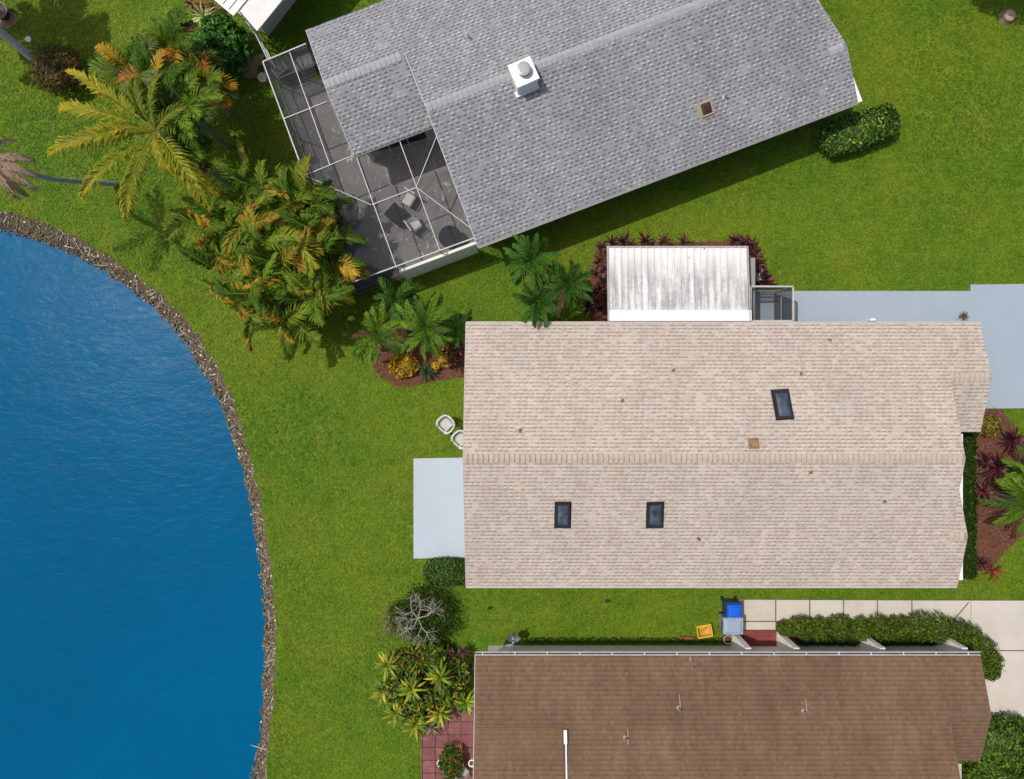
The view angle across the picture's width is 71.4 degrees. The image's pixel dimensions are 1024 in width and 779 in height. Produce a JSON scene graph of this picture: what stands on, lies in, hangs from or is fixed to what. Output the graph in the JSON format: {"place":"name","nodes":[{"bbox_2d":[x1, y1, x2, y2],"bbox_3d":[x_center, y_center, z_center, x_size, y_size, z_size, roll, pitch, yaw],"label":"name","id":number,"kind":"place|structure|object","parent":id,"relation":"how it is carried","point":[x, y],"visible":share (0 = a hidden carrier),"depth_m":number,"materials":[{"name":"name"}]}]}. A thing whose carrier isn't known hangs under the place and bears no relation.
{"place":"outdoors","nodes":[
{"label":"outdoors","id":0,"kind":"place"},
{"bbox_2d":[0,229,267,778],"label":"water","id":1,"kind":"structure","parent":0,"point":[132,622],"depth_m":32.80,"materials":[{"name":"liquid"}]},
{"bbox_2d":[0,210,276,778],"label":"lake bank","id":2,"kind":"structure","parent":0,"point":[117,274],"depth_m":32.61,"materials":[{"name":"stone"}]},
{"bbox_2d":[0,211,279,778],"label":"shore stones","id":3,"kind":"object","parent":2,"relation":"on","point":[268,591],"visible":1,"depth_m":32.62,"materials":[{"name":"stone"}]},
{"bbox_2d":[283,79,474,280],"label":"patio","id":4,"kind":"structure","parent":0,"point":[388,176],"depth_m":32.32,"materials":[{"name":"concrete"}]},
{"bbox_2d":[262,43,477,293],"bbox_3d":[-5.958,-9.989,31.052,5.855,2.657,10.228,-20,90,0],"label":"screen enclosure","id":5,"kind":"object","parent":4,"relation":"on","point":[291,66],"visible":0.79,"depth_m":30.63,"materials":[{"name":"white metal"}]},
{"bbox_2d":[384,202,406,226],"bbox_3d":[-5.196,-7.827,32.000,0.720,0.640,0.720,42,90,0],"label":"patio table","id":6,"kind":"object","parent":4,"relation":"on","point":[394,213],"visible":1,"depth_m":31.68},
{"bbox_2d":[398,187,416,207],"bbox_3d":[-4.646,-8.536,31.820,0.600,0.860,0.580,30,90,0],"label":"patio chair","id":7,"kind":"object","parent":4,"relation":"on","point":[408,198],"visible":0.92,"depth_m":31.84,"materials":[{"name":"fabric"}]},
{"bbox_2d":[403,214,422,233],"bbox_3d":[-4.397,-7.374,31.820,0.580,0.860,0.600,-35,90,0],"label":"patio chair","id":8,"kind":"object","parent":4,"relation":"on","point":[413,224],"visible":1,"depth_m":31.84,"materials":[{"name":"fabric"}]},
{"bbox_2d":[439,225,460,247],"bbox_3d":[-2.756,-6.780,31.972,1.000,0.706,1.000,0,90,0],"label":"round table","id":9,"kind":"object","parent":4,"relation":"on","point":[449,235],"visible":0.95,"depth_m":31.62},
{"bbox_2d":[413,457,464,558],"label":"patio","id":10,"kind":"structure","parent":0,"point":[438,513],"depth_m":32.30,"materials":[{"name":"concrete"}]},
{"bbox_2d":[421,707,474,778],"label":"patio","id":11,"kind":"structure","parent":0,"point":[458,728],"depth_m":32.34,"materials":[{"name":"tile"}]},
{"bbox_2d":[437,742,464,778],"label":"planter","id":12,"kind":"object","parent":11,"relation":"on","point":[451,757],"visible":1,"depth_m":31.64,"materials":[{"name":"ceramic"}]},
{"bbox_2d":[0,0,1023,778],"bbox_3d":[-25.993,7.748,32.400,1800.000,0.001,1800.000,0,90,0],"label":"lawn","id":13,"kind":"structure","parent":0,"point":[26,86],"depth_m":32.40,"materials":[{"name":"green plant"}]},
{"bbox_2d":[0,11,18,28],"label":"bare soil","id":14,"kind":"structure","parent":13,"relation":"on","point":[11,21],"depth_m":32.37,"materials":[{"name":"soil"}]},
{"bbox_2d":[0,27,41,69],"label":"tall palm","id":15,"kind":"object","parent":13,"relation":"on","point":[24,51],"visible":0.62,"depth_m":31.02,"materials":[{"name":"grey plant"}]},
{"bbox_2d":[28,40,86,97],"bbox_3d":[-20.139,-14.152,31.538,2.534,1.752,2.512,0,90,0],"label":"russet shrub","id":16,"kind":"object","parent":13,"relation":"on","point":[63,79],"visible":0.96,"depth_m":31.13,"materials":[{"name":"brown plant"}]},
{"bbox_2d":[0,138,117,199],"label":"leaning palm","id":17,"kind":"object","parent":13,"relation":"on","point":[5,167],"visible":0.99,"depth_m":26.29,"materials":[{"name":"brown plant"}]},
{"bbox_2d":[87,26,167,112],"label":"clump palm","id":18,"kind":"object","parent":13,"relation":"on","point":[110,69],"visible":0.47,"depth_m":28.12,"materials":[{"name":"green plant"}]},
{"bbox_2d":[47,68,229,221],"bbox_3d":[-14.566,-9.442,29.381,6.712,6.090,6.007,0,90,0],"label":"coconut palm","id":19,"kind":"object","parent":13,"relation":"on","point":[177,150],"visible":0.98,"depth_m":26.78,"materials":[{"name":"green plant"}]},
{"bbox_2d":[116,35,208,128],"bbox_3d":[-13.887,-11.881,29.502,2.741,5.796,3.112,41,90,0],"label":"clump palm","id":20,"kind":"object","parent":13,"relation":"on","point":[152,59],"visible":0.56,"depth_m":27.29,"materials":[{"name":"green plant"}]},
{"bbox_2d":[138,6,202,74],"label":"clump palm","id":21,"kind":"object","parent":13,"relation":"on","point":[165,31],"visible":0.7,"depth_m":28.36,"materials":[{"name":"green plant"}]},
{"bbox_2d":[149,121,215,176],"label":"clump palm","id":22,"kind":"object","parent":13,"relation":"on","point":[200,158],"visible":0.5,"depth_m":28.90,"materials":[{"name":"green plant"}]},
{"bbox_2d":[139,64,230,152],"bbox_3d":[-12.669,-10.988,29.583,3.325,5.634,3.411,0,90,0],"label":"clump palm","id":23,"kind":"object","parent":13,"relation":"on","point":[196,113],"visible":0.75,"depth_m":27.30,"materials":[{"name":"green plant"}]},
{"bbox_2d":[161,183,242,266],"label":"areca palm","id":24,"kind":"object","parent":13,"relation":"on","point":[201,216],"visible":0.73,"depth_m":29.01,"materials":[{"name":"green plant"}]},
{"bbox_2d":[176,49,238,115],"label":"clump palm","id":25,"kind":"object","parent":13,"relation":"on","point":[208,75],"visible":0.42,"depth_m":29.02,"materials":[{"name":"green plant"}]},
{"bbox_2d":[175,214,254,304],"bbox_3d":[-11.895,-5.198,30.304,2.779,4.209,3.580,-17,90,0],"label":"areca palm","id":26,"kind":"object","parent":13,"relation":"on","point":[200,256],"visible":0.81,"depth_m":28.92,"materials":[{"name":"green plant"}]},
{"bbox_2d":[187,8,254,82],"bbox_3d":[-12.737,-14.968,31.316,2.799,2.191,2.787,-41,90,0],"label":"glossy shrub","id":27,"kind":"object","parent":13,"relation":"on","point":[226,37],"visible":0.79,"depth_m":30.72,"materials":[{"name":"green plant"}]},
{"bbox_2d":[193,266,275,353],"bbox_3d":[-11.181,-3.675,30.472,2.489,3.865,3.772,-33,90,0],"label":"areca palm","id":28,"kind":"object","parent":13,"relation":"on","point":[247,316],"visible":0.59,"depth_m":29.14,"materials":[{"name":"green plant"}]},
{"bbox_2d":[207,138,291,221],"bbox_3d":[-10.698,-8.513,30.274,3.780,4.266,3.729,0,90,0],"label":"areca palm","id":29,"kind":"object","parent":13,"relation":"on","point":[249,194],"visible":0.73,"depth_m":28.80,"materials":[{"name":"green plant"}]},
{"bbox_2d":[241,54,264,78],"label":"bare soil","id":30,"kind":"structure","parent":13,"relation":"on","point":[251,71],"depth_m":32.37,"materials":[{"name":"soil"}]},
{"bbox_2d":[238,11,270,58],"bbox_3d":[-11.166,-15.367,31.640,0.219,1.520,2.554,-32,90,0],"label":"rail fence","id":31,"kind":"object","parent":13,"relation":"on","point":[250,27],"visible":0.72,"depth_m":31.47,"materials":[{"name":"white metal"}]},
{"bbox_2d":[215,0,295,35],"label":"white porch","id":32,"kind":"object","parent":13,"relation":"on","point":[266,16],"visible":1,"depth_m":29.80,"materials":[{"name":"paint"}]},
{"bbox_2d":[212,192,306,275],"bbox_3d":[-9.954,-6.263,29.970,3.528,4.874,3.259,-24,90,0],"label":"areca palm","id":33,"kind":"object","parent":13,"relation":"on","point":[250,223],"visible":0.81,"depth_m":28.06,"materials":[{"name":"green plant"}]},
{"bbox_2d":[209,243,314,316],"bbox_3d":[-9.964,-4.389,29.929,3.981,4.950,2.979,0,90,0],"label":"areca palm","id":34,"kind":"object","parent":13,"relation":"on","point":[274,276],"visible":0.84,"depth_m":28.23,"materials":[{"name":"green plant"}]},
{"bbox_2d":[252,285,329,357],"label":"areca palm","id":35,"kind":"object","parent":13,"relation":"on","point":[299,313],"visible":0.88,"depth_m":29.21,"materials":[{"name":"green plant"}]},
{"bbox_2d":[268,154,331,228],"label":"areca palm","id":36,"kind":"object","parent":13,"relation":"on","point":[300,197],"visible":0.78,"depth_m":28.40,"materials":[{"name":"green plant"}]},
{"bbox_2d":[260,209,344,279],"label":"areca palm","id":37,"kind":"object","parent":13,"relation":"on","point":[309,250],"visible":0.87,"depth_m":28.12,"materials":[{"name":"green plant"}]},
{"bbox_2d":[263,254,355,327],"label":"areca palm","id":38,"kind":"object","parent":13,"relation":"on","point":[333,295],"visible":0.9,"depth_m":28.63,"materials":[{"name":"green plant"}]},
{"bbox_2d":[271,160,358,238],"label":"areca palm","id":39,"kind":"object","parent":13,"relation":"on","point":[329,194],"visible":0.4,"depth_m":29.22,"materials":[{"name":"green plant"}]},
{"bbox_2d":[297,208,372,289],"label":"areca palm","id":40,"kind":"object","parent":13,"relation":"on","point":[351,267],"visible":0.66,"depth_m":29.12,"materials":[{"name":"green plant"}]},
{"bbox_2d":[368,681,393,707],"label":"strap leaf plant","id":41,"kind":"object","parent":13,"relation":"on","point":[378,693],"visible":0.68,"depth_m":31.38,"materials":[{"name":"green plant"}]},
{"bbox_2d":[371,648,398,680],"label":"strap leaf plant","id":42,"kind":"object","parent":13,"relation":"on","point":[387,659],"visible":0.97,"depth_m":31.28,"materials":[{"name":"green plant"}]},
{"bbox_2d":[380,675,407,703],"bbox_3d":[-5.235,13.251,31.548,1.347,1.166,1.381,27,90,0],"label":"croton","id":43,"kind":"object","parent":13,"relation":"on","point":[392,690],"visible":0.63,"depth_m":31.22,"materials":[{"name":"green plant"}]},
{"bbox_2d":[381,700,407,727],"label":"strap leaf plant","id":44,"kind":"object","parent":13,"relation":"on","point":[394,712],"visible":0.93,"depth_m":31.49,"materials":[{"name":"green plant"}]},
{"bbox_2d":[367,274,422,329],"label":"date palm","id":45,"kind":"object","parent":13,"relation":"on","point":[406,287],"visible":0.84,"depth_m":30.27,"materials":[{"name":"green plant"}]},
{"bbox_2d":[382,646,427,691],"bbox_3d":[-4.666,12.436,31.545,2.260,1.115,2.055,0,90,0],"label":"croton","id":46,"kind":"object","parent":13,"relation":"on","point":[399,670],"visible":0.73,"depth_m":31.28,"materials":[{"name":"green plant"}]},
{"bbox_2d":[397,673,429,704],"bbox_3d":[-4.364,12.943,31.391,1.236,2.018,1.395,43,90,0],"label":"strap leaf plant","id":47,"kind":"object","parent":13,"relation":"on","point":[411,687],"visible":0.96,"depth_m":30.73,"materials":[{"name":"green plant"}]},
{"bbox_2d":[400,718,430,741],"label":"strap leaf plant","id":48,"kind":"object","parent":13,"relation":"on","point":[416,726],"visible":0.87,"depth_m":31.57,"materials":[{"name":"green plant"}]},
{"bbox_2d":[369,322,464,387],"bbox_3d":[-3.755,-1.593,32.410,5.593,0.080,3.024,0,90,0],"label":"mulch bed","id":49,"kind":"object","parent":13,"relation":"on","point":[396,382],"visible":0.36,"depth_m":32.37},
{"bbox_2d":[348,298,405,366],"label":"date palm","id":50,"kind":"object","parent":49,"relation":"on","point":[386,334],"visible":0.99,"depth_m":29.95,"materials":[{"name":"green plant"}]},
{"bbox_2d":[388,353,420,378],"bbox_3d":[-4.851,-1.052,32.079,1.463,0.675,1.184,0,90,0],"label":"croton","id":51,"kind":"object","parent":49,"relation":"on","point":[404,363],"visible":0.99,"depth_m":31.92,"materials":[{"name":"yellow plant"}]},
{"bbox_2d":[395,291,456,360],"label":"date palm","id":52,"kind":"object","parent":49,"relation":"on","point":[416,324],"visible":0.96,"depth_m":29.68,"materials":[{"name":"green plant"}]},
{"bbox_2d":[418,362,438,383],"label":"agave","id":53,"kind":"object","parent":49,"relation":"on","point":[426,372],"visible":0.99,"depth_m":32.04,"materials":[{"name":"green plant"}]},
{"bbox_2d":[438,312,471,347],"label":"date palm","id":54,"kind":"object","parent":49,"relation":"on","point":[459,323],"visible":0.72,"depth_m":30.37,"materials":[{"name":"green plant"}]},
{"bbox_2d":[397,677,438,721],"bbox_3d":[-4.082,13.658,31.548,2.223,1.164,2.150,0,90,0],"label":"croton","id":55,"kind":"object","parent":13,"relation":"on","point":[420,711],"visible":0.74,"depth_m":31.26,"materials":[{"name":"green plant"}]},
{"bbox_2d":[387,582,464,646],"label":"bare tree","id":56,"kind":"object","parent":13,"relation":"on","point":[431,598],"visible":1,"depth_m":31.75,"materials":[{"name":"grey plant"}]},
{"bbox_2d":[413,639,450,677],"bbox_3d":[-3.526,11.997,31.547,1.900,1.208,1.822,0,90,0],"label":"croton","id":57,"kind":"object","parent":13,"relation":"on","point":[437,647],"visible":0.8,"depth_m":31.35,"materials":[{"name":"green plant"}]},
{"bbox_2d":[425,659,454,695],"bbox_3d":[-3.039,12.415,31.402,1.251,1.997,1.284,-34,90,0],"label":"strap leaf plant","id":58,"kind":"object","parent":13,"relation":"on","point":[439,677],"visible":0.97,"depth_m":30.69,"materials":[{"name":"green plant"}]},
{"bbox_2d":[425,698,454,728],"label":"strap leaf plant","id":59,"kind":"object","parent":13,"relation":"on","point":[441,716],"visible":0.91,"depth_m":31.38,"materials":[{"name":"green plant"}]},
{"bbox_2d":[422,556,464,587],"bbox_3d":[-2.949,8.137,31.876,2.149,1.079,1.366,0,90,0],"label":"box hedge","id":60,"kind":"object","parent":13,"relation":"on","point":[432,572],"visible":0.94,"depth_m":31.50,"materials":[{"name":"green plant"}]},
{"bbox_2d":[436,414,455,433],"bbox_3d":[-2.942,1.532,31.967,0.835,0.874,0.785,45,90,0],"label":"lawn chair","id":61,"kind":"object","parent":13,"relation":"on","point":[446,423],"visible":1,"depth_m":32.01,"materials":[{"name":"grey plastic"}]},
{"bbox_2d":[430,671,469,710],"bbox_3d":[-2.841,13.344,31.537,1.945,1.112,1.898,0,90,0],"label":"croton","id":62,"kind":"object","parent":13,"relation":"on","point":[448,702],"visible":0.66,"depth_m":31.27,"materials":[{"name":"green plant"}]},
{"bbox_2d":[443,653,474,689],"bbox_3d":[-2.406,12.552,31.592,1.562,1.109,1.552,45,90,0],"label":"croton","id":63,"kind":"object","parent":13,"relation":"on","point":[465,666],"visible":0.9,"depth_m":31.29,"materials":[{"name":"green plant"}]},
{"bbox_2d":[454,688,473,718],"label":"strap leaf plant","id":64,"kind":"object","parent":13,"relation":"on","point":[467,703],"visible":0.88,"depth_m":31.30,"materials":[{"name":"green plant"}]},
{"bbox_2d":[503,233,560,287],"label":"date palm","id":65,"kind":"object","parent":13,"relation":"on","point":[539,260],"visible":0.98,"depth_m":28.96,"materials":[{"name":"green plant"}]},
{"bbox_2d":[512,281,561,327],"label":"date palm","id":66,"kind":"object","parent":13,"relation":"on","point":[541,309],"visible":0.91,"depth_m":29.33,"materials":[{"name":"green plant"}]},
{"bbox_2d":[541,258,594,313],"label":"date palm","id":67,"kind":"object","parent":13,"relation":"on","point":[567,293],"visible":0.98,"depth_m":29.14,"materials":[{"name":"green plant"}]},
{"bbox_2d":[306,0,861,248],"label":"grey house","id":68,"kind":"structure","parent":13,"relation":"on","point":[537,113],"depth_m":28.94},
{"bbox_2d":[371,146,391,160],"bbox_3d":[-5.807,-10.481,31.165,0.754,2.230,0.287,0,90,0],"label":"sliding door","id":69,"kind":"structure","parent":68,"relation":"in","point":[384,152],"depth_m":31.68,"materials":[{"name":"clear glass"}]},
{"bbox_2d":[389,139,409,153],"bbox_3d":[-4.997,-10.789,31.165,0.754,2.230,0.287,0,90,0],"label":"sliding door","id":70,"kind":"structure","parent":68,"relation":"in","point":[395,148],"depth_m":31.68,"materials":[{"name":"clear glass"}]},
{"bbox_2d":[408,132,427,146],"bbox_3d":[-4.186,-11.097,31.165,0.754,2.230,0.287,0,90,0],"label":"sliding door","id":71,"kind":"structure","parent":68,"relation":"in","point":[421,138],"depth_m":31.68,"materials":[{"name":"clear glass"}]},
{"bbox_2d":[523,636,730,643],"bbox_3d":[5.260,11.352,32.249,9.564,0.252,0.382,0,90,0],"label":"border","id":72,"kind":"object","parent":13,"relation":"on","point":[620,640],"visible":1,"depth_m":32.21,"materials":[{"name":"green plant"}]},
{"bbox_2d":[588,239,773,320],"bbox_3d":[7.670,-4.506,32.410,8.465,0.080,4.653,0,90,0],"label":"mulch bed","id":73,"kind":"object","parent":13,"relation":"on","point":[708,243],"visible":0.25,"depth_m":32.37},
{"bbox_2d":[369,239,1023,645],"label":"mulch chips","id":74,"kind":"object","parent":73,"relation":"on","point":[755,285],"visible":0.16,"depth_m":32.34,"materials":[{"name":"wood"}]},
{"bbox_2d":[797,635,938,646],"bbox_3d":[16.074,11.324,32.089,6.437,0.451,0.539,0,90,0],"label":"shade planting","id":75,"kind":"object","parent":74,"relation":"on","point":[825,642],"visible":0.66,"depth_m":31.99,"materials":[{"name":"green plant"}]},
{"bbox_2d":[695,623,712,638],"bbox_3d":[8.684,10.901,32.252,0.693,0.275,0.574,-10,90,0],"label":"crate","id":76,"kind":"object","parent":13,"relation":"on","point":[704,630],"visible":1,"depth_m":32.28,"materials":[{"name":"yellow plastic"}]},
{"bbox_2d":[463,321,991,587],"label":"beige house","id":77,"kind":"structure","parent":13,"relation":"on","point":[724,439],"depth_m":28.91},
{"bbox_2d":[607,246,754,320],"bbox_3d":[7.204,-4.417,31.070,6.407,2.660,3.284,0,90,0],"label":"metal awning","id":78,"kind":"object","parent":77,"relation":"attached to","point":[679,283],"visible":0.95,"depth_m":29.95,"materials":[{"name":"paint"}]},
{"bbox_2d":[719,612,742,634],"bbox_3d":[9.711,10.421,31.856,0.953,1.082,0.748,0,90,0],"label":"wheelie bin","id":79,"kind":"object","parent":13,"relation":"on","point":[730,625],"visible":0.99,"depth_m":31.35,"materials":[{"name":"plastic"}]},
{"bbox_2d":[720,596,741,616],"bbox_3d":[9.808,9.739,31.889,0.680,1.018,0.750,0,90,0],"label":"recycling bin","id":80,"kind":"object","parent":13,"relation":"on","point":[731,607],"visible":1,"depth_m":31.51,"materials":[{"name":"plastic"}]},
{"bbox_2d":[473,631,991,778],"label":"brown house","id":81,"kind":"structure","parent":13,"relation":"on","point":[785,707],"depth_m":29.13,"materials":[{"name":"tile"}]},
{"bbox_2d":[788,635,912,645],"bbox_3d":[16.973,11.482,32.410,10.076,0.080,2.280,4,90,0],"label":"mulch bed","id":82,"kind":"object","parent":13,"relation":"on","point":[794,641],"visible":0.15,"depth_m":32.37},
{"bbox_2d":[776,610,1006,681],"bbox_3d":[16.949,10.745,31.653,10.242,1.512,2.601,12,90,0],"label":"walk hedge","id":83,"kind":"object","parent":82,"relation":"on","point":[993,672],"visible":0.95,"depth_m":31.47,"materials":[{"name":"green plant"}]},
{"bbox_2d":[817,102,901,157],"bbox_3d":[15.495,-11.559,31.790,3.854,1.261,1.780,-19,90,0],"label":"oval hedge","id":84,"kind":"object","parent":13,"relation":"on","point":[839,135],"visible":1,"depth_m":31.37,"materials":[{"name":"green plant"}]},
{"bbox_2d":[961,432,978,579],"bbox_3d":[20.450,5.184,31.949,0.998,0.664,6.767,0,90,0],"label":"foundation hedge","id":85,"kind":"object","parent":13,"relation":"on","point":[970,511],"visible":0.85,"depth_m":31.80,"materials":[{"name":"green plant"}]},
{"bbox_2d":[962,762,1002,778],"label":"corner shrub","id":86,"kind":"object","parent":13,"relation":"on","point":[969,773],"visible":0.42,"depth_m":31.62,"materials":[{"name":"green plant"}]},
{"bbox_2d":[962,712,1023,778],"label":"corner shrub","id":87,"kind":"object","parent":13,"relation":"on","point":[1010,746],"visible":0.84,"depth_m":31.28,"materials":[{"name":"green plant"}]},
{"bbox_2d":[975,408,1023,571],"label":"mulch bed","id":88,"kind":"object","parent":13,"relation":"on","point":[997,538],"visible":0.5,"depth_m":32.37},
{"bbox_2d":[973,480,996,502],"bbox_3d":[20.885,4.497,31.812,0.938,1.175,0.942,36,90,0],"label":"cordyline","id":89,"kind":"object","parent":88,"relation":"on","point":[985,491],"visible":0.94,"depth_m":31.46,"materials":[{"name":"red plant"}]},
{"bbox_2d":[978,415,1002,437],"bbox_3d":[21.400,1.661,32.027,1.277,0.773,1.097,0,90,0],"label":"croton","id":90,"kind":"object","parent":88,"relation":"on","point":[986,424],"visible":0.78,"depth_m":31.83,"materials":[{"name":"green plant"}]},
{"bbox_2d":[978,450,1012,483],"bbox_3d":[21.398,3.403,31.762,1.520,1.276,1.590,0,90,0],"label":"cordyline","id":91,"kind":"object","parent":88,"relation":"on","point":[998,469],"visible":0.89,"depth_m":31.38,"materials":[{"name":"red plant"}]},
{"bbox_2d":[979,459,1023,541],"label":"date palm","id":92,"kind":"object","parent":88,"relation":"on","point":[1008,481],"visible":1,"depth_m":30.04,"materials":[{"name":"green plant"}]},
{"bbox_2d":[998,427,1023,455],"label":"cordyline","id":93,"kind":"object","parent":88,"relation":"on","point":[1012,440],"visible":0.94,"depth_m":31.44,"materials":[{"name":"red plant"}]},
{"bbox_2d":[1000,444,1023,493],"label":"date palm","id":94,"kind":"object","parent":88,"relation":"on","point":[1019,474],"visible":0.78,"depth_m":30.66,"materials":[{"name":"green plant"}]},
{"bbox_2d":[998,9,1015,25],"bbox_3d":[22.455,-16.887,32.261,0.720,0.278,0.702,0,90,0],"label":"tree stump","id":95,"kind":"object","parent":13,"relation":"on","point":[1007,17],"visible":1,"depth_m":32.15,"materials":[{"name":"wood"}]},
{"bbox_2d":[737,599,774,620],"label":"pavement","id":96,"kind":"structure","parent":0,"point":[758,609],"depth_m":32.31,"materials":[{"name":"concrete"}]},
{"bbox_2d":[743,622,774,629],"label":"pavement","id":97,"kind":"structure","parent":0,"point":[758,625],"depth_m":32.31,"materials":[{"name":"concrete"}]},
{"bbox_2d":[743,630,775,645],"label":"entry floor","id":98,"kind":"structure","parent":0,"point":[759,637],"depth_m":32.29,"materials":[{"name":"red brick"}]},
{"bbox_2d":[776,600,808,620],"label":"pavement","id":99,"kind":"structure","parent":0,"point":[786,610],"depth_m":32.31,"materials":[{"name":"concrete"}]},
{"bbox_2d":[810,600,842,620],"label":"pavement","id":100,"kind":"structure","parent":0,"point":[825,609],"depth_m":32.31,"materials":[{"name":"concrete"}]},
{"bbox_2d":[844,600,876,620],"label":"pavement","id":101,"kind":"structure","parent":0,"point":[857,608],"depth_m":32.31,"materials":[{"name":"concrete"}]},
{"bbox_2d":[743,599,1023,717],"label":"pavement","id":102,"kind":"structure","parent":0,"point":[775,621],"depth_m":32.37,"materials":[{"name":"concrete"}]},
{"bbox_2d":[755,284,1023,408],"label":"driveway","id":103,"kind":"structure","parent":0,"point":[996,311],"depth_m":32.35,"materials":[{"name":"blue paint"}]},
{"bbox_2d":[750,286,793,320],"bbox_3d":[10.966,-3.621,31.203,1.864,2.275,1.524,0,90,0],"label":"screened entry","id":104,"kind":"object","parent":103,"relation":"on","point":[783,303],"visible":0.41,"depth_m":30.93,"materials":[{"name":"grey"}]},
{"bbox_2d":[878,600,910,620],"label":"pavement","id":105,"kind":"structure","parent":0,"point":[888,608],"depth_m":32.31,"materials":[{"name":"concrete"}]},
{"bbox_2d":[912,600,970,636],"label":"pavement","id":106,"kind":"structure","parent":0,"point":[951,608],"depth_m":32.31,"materials":[{"name":"concrete"}]},
{"bbox_2d":[970,600,1023,649],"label":"driveway","id":107,"kind":"structure","parent":0,"point":[1000,623],"depth_m":32.30,"materials":[{"name":"concrete"}]},
{"bbox_2d":[984,651,1023,716],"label":"driveway","id":108,"kind":"structure","parent":0,"point":[1005,691],"depth_m":32.30,"materials":[{"name":"concrete"}]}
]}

